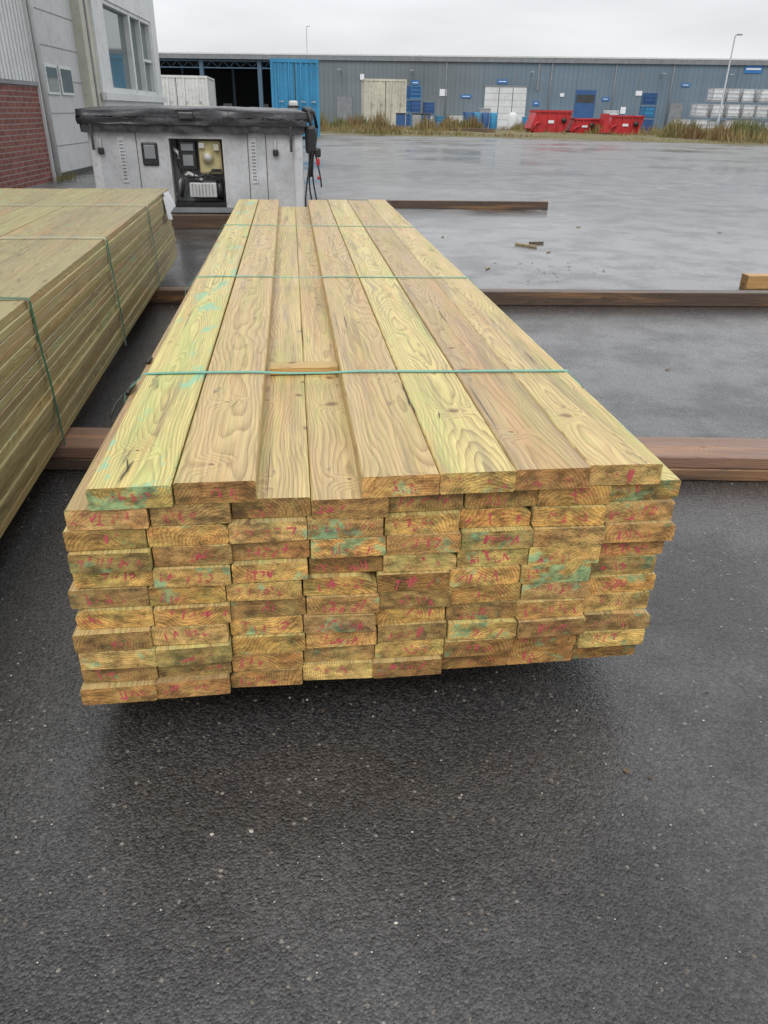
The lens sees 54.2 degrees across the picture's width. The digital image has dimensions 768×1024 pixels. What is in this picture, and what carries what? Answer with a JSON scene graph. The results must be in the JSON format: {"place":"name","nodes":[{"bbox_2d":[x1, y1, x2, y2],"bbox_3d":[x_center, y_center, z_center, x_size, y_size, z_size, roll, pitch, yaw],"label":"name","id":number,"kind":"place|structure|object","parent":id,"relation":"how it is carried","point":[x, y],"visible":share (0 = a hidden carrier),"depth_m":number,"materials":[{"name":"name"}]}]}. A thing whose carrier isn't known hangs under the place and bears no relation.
{"place":"outdoors","nodes":[
{"label":"outdoors","id":0,"kind":"place"},
{"bbox_2d":[0,0,167,188],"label":"warehouse building","id":1,"kind":"structure","parent":0,"point":[61,61],"depth_m":13.82,"materials":[{"name":"red brick"}]},
{"bbox_2d":[0,0,167,180],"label":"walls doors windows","id":2,"kind":"structure","parent":1,"relation":"in","point":[77,54],"depth_m":14.48,"materials":[{"name":"grey metal"}]},
{"bbox_2d":[50,262,712,778],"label":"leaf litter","id":3,"kind":"object","parent":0,"point":[626,770],"visible":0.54,"depth_m":1.64,"materials":[{"name":"brown plant"}]},
{"bbox_2d":[0,123,767,1023],"bbox_3d":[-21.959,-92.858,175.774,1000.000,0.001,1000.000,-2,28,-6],"label":"asphalt ground","id":4,"kind":"structure","parent":0,"point":[530,897],"depth_m":1.50,"materials":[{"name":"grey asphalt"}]},
{"bbox_2d":[51,170,84,181],"bbox_3d":[-5.533,-5.837,13.011,0.428,0.160,1.325,-2,28,-6],"label":"weed tuft","id":5,"kind":"object","parent":4,"relation":"on","point":[65,175],"visible":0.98,"depth_m":13.07,"materials":[{"name":"green plant"}]},
{"bbox_2d":[161,75,216,105],"bbox_3d":[-14.503,-29.697,54.140,4.222,2.906,6.070,-2,28,-6],"label":"white shipping container","id":6,"kind":"object","parent":4,"relation":"on","point":[183,90],"visible":0.47,"depth_m":51.42,"materials":[{"name":"metal"}]},
{"bbox_2d":[171,214,230,228],"bbox_3d":[-2.009,-3.165,8.180,2.751,0.142,0.140,-2,28,-5],"label":"timber bearer","id":7,"kind":"object","parent":4,"relation":"on","point":[199,221],"visible":0.22,"depth_m":8.12,"materials":[{"name":"brown wood"}]},
{"bbox_2d":[270,58,319,136],"bbox_3d":[-4.283,-19.625,35.705,2.092,3.006,6.070,-3,28,-7],"label":"blue shipping container","id":8,"kind":"object","parent":4,"relation":"on","point":[297,80],"visible":0.71,"depth_m":32.86,"materials":[{"name":"metal"}]},
{"bbox_2d":[361,78,406,124],"bbox_3d":[-0.035,-30.956,56.761,3.122,3.006,2.670,-2,28,-6],"label":"cream shipping container","id":9,"kind":"object","parent":4,"relation":"on","point":[388,96],"visible":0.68,"depth_m":55.57,"materials":[{"name":"metal"}]},
{"bbox_2d":[43,427,767,481],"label":"timber bearer","id":10,"kind":"object","parent":4,"relation":"on","point":[714,459],"visible":0.15,"depth_m":2.70,"materials":[{"name":"brown wood"}]},
{"bbox_2d":[0,188,176,537],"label":"lumber stack","id":11,"kind":"object","parent":10,"relation":"on","point":[83,272],"visible":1,"depth_m":3.13,"materials":[{"name":"beige wood"}]},
{"bbox_2d":[405,86,421,125],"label":"blue crate stack","id":12,"kind":"object","parent":4,"relation":"on","point":[413,92],"visible":0.5,"depth_m":65.66,"materials":[{"name":"paint"}]},
{"bbox_2d":[308,199,547,208],"bbox_3d":[0.617,-4.198,10.246,3.280,0.100,0.102,-1,28,-4],"label":"timber bearer","id":13,"kind":"object","parent":4,"relation":"on","point":[449,204],"visible":0.74,"depth_m":10.24,"materials":[{"name":"brown wood"}]},
{"bbox_2d":[423,102,445,126],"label":"blue crate stack","id":14,"kind":"object","parent":4,"relation":"on","point":[429,107],"visible":0.53,"depth_m":66.12,"materials":[{"name":"paint"}]},
{"bbox_2d":[148,287,767,306],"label":"timber bearer","id":15,"kind":"object","parent":4,"relation":"on","point":[560,297],"visible":0.33,"depth_m":5.16,"materials":[{"name":"brown wood"}]},
{"bbox_2d":[63,199,680,705],"bbox_3d":[-0.278,-0.997,3.622,1.220,0.481,4.924,-2,28,-6],"label":"lumber stack","id":16,"kind":"object","parent":15,"relation":"on","point":[363,439],"visible":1,"depth_m":1.54,"materials":[{"name":"brown wood"}]},
{"bbox_2d":[739,273,767,288],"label":"timber bearer","id":17,"kind":"object","parent":15,"relation":"on","point":[754,281],"visible":1,"depth_m":5.75,"materials":[{"name":"brown wood"}]},
{"bbox_2d":[158,52,767,128],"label":"industrial hall","id":18,"kind":"structure","parent":4,"relation":"on","point":[503,87],"depth_m":74.05,"materials":[{"name":"blue metal"}]},
{"bbox_2d":[337,85,683,126],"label":"doors","id":19,"kind":"structure","parent":18,"relation":"in","point":[503,100],"depth_m":74.48,"materials":[{"name":"white paint"}]},
{"bbox_2d":[465,112,497,129],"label":"blue barrels","id":20,"kind":"object","parent":4,"relation":"on","point":[491,122],"visible":0.47,"depth_m":55.79,"materials":[{"name":"paint"}]},
{"bbox_2d":[507,112,517,129],"bbox_3d":[10.243,-31.180,59.907,0.760,1.250,0.760,-2,28,-6],"label":"white water tank","id":21,"kind":"object","parent":4,"relation":"on","point":[512,117],"visible":0.71,"depth_m":59.60,"materials":[{"name":"paint"}]},
{"bbox_2d":[449,108,618,127],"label":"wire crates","id":22,"kind":"object","parent":4,"relation":"on","point":[488,110],"visible":0.17,"depth_m":62.67,"materials":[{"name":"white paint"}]},
{"bbox_2d":[320,110,767,140],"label":"tall weeds","id":23,"kind":"object","parent":4,"relation":"on","point":[691,131],"visible":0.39,"depth_m":42.46,"materials":[{"name":"green plant"}]},
{"bbox_2d":[320,121,767,145],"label":"grass verge","id":24,"kind":"object","parent":4,"relation":"on","point":[580,136],"depth_m":40.53,"materials":[{"name":"plant"}]},
{"bbox_2d":[395,113,430,126],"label":"wheelie bins","id":25,"kind":"object","parent":24,"relation":"on","point":[400,118],"visible":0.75,"depth_m":51.91,"materials":[{"name":"blue paint"}]},
{"bbox_2d":[450,128,495,132],"bbox_3d":[5.340,-23.031,45.418,2.761,0.262,0.617,-2,28,-6],"label":"dark timber pile","id":26,"kind":"object","parent":24,"relation":"on","point":[484,130],"visible":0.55,"depth_m":45.24,"materials":[{"name":"brown wood"}]},
{"bbox_2d":[524,110,572,132],"bbox_3d":[10.040,-23.954,46.222,2.601,1.377,1.640,-2,28,-6],"label":"red tipping skip","id":27,"kind":"object","parent":4,"relation":"on","point":[539,121],"visible":0.85,"depth_m":45.61,"materials":[{"name":"paint"}]},
{"bbox_2d":[442,226,721,268],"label":"wood scraps","id":28,"kind":"object","parent":4,"relation":"on","point":[529,245],"visible":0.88,"depth_m":7.48,"materials":[{"name":"brown wood"}]},
{"bbox_2d":[565,118,599,133],"bbox_3d":[12.244,-24.001,46.816,1.894,0.969,1.640,-2,28,-6],"label":"red tipping skip","id":29,"kind":"object","parent":4,"relation":"on","point":[578,125],"visible":0.69,"depth_m":46.17,"materials":[{"name":"paint"}]},
{"bbox_2d":[592,113,612,134],"bbox_3d":[13.337,-23.520,45.652,1.200,1.250,0.850,-2,28,-6],"label":"red hitch frame","id":30,"kind":"object","parent":4,"relation":"on","point":[604,118],"visible":0.62,"depth_m":45.42,"materials":[{"name":"paint"}]},
{"bbox_2d":[609,115,644,134],"bbox_3d":[14.644,-23.852,46.399,2.298,1.173,1.640,-1,28,-3],"label":"red tipping skip","id":31,"kind":"object","parent":4,"relation":"on","point":[625,124],"visible":0.77,"depth_m":45.74,"materials":[{"name":"paint"}]},
{"bbox_2d":[639,93,657,130],"bbox_3d":[22.074,-33.523,62.976,0.974,2.860,1.020,-2,28,-6],"label":"blue crate stack","id":32,"kind":"object","parent":4,"relation":"on","point":[648,99],"visible":0.73,"depth_m":62.56,"materials":[{"name":"paint"}]},
{"bbox_2d":[675,88,767,129],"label":"ibc tank stack","id":33,"kind":"object","parent":4,"relation":"on","point":[741,95],"visible":0.66,"depth_m":59.37,"materials":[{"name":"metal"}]},
{"bbox_2d":[716,34,742,126],"bbox_3d":[25.103,-31.183,54.918,0.700,6.410,0.400,-2,28,-6],"label":"street lamp","id":34,"kind":"object","parent":4,"relation":"on","point":[718,121],"visible":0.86,"depth_m":54.82,"materials":[{"name":"metal"}]},
{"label":"timber bearer","id":35,"kind":"object","parent":4,"relation":"on","visible":0},
{"bbox_2d":[75,101,321,212],"bbox_3d":[-2.048,-4.322,9.017,2.515,1.116,2.498,-2,28,-6],"label":"generator","id":36,"kind":"object","parent":35,"relation":"on","point":[207,159],"visible":0.98,"depth_m":8.05,"materials":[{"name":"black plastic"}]},
{"bbox_2d":[153,0,767,58],"label":"sky","id":37,"kind":"structure","parent":0,"point":[565,28],"materials":[{"name":"white"}]}
]}

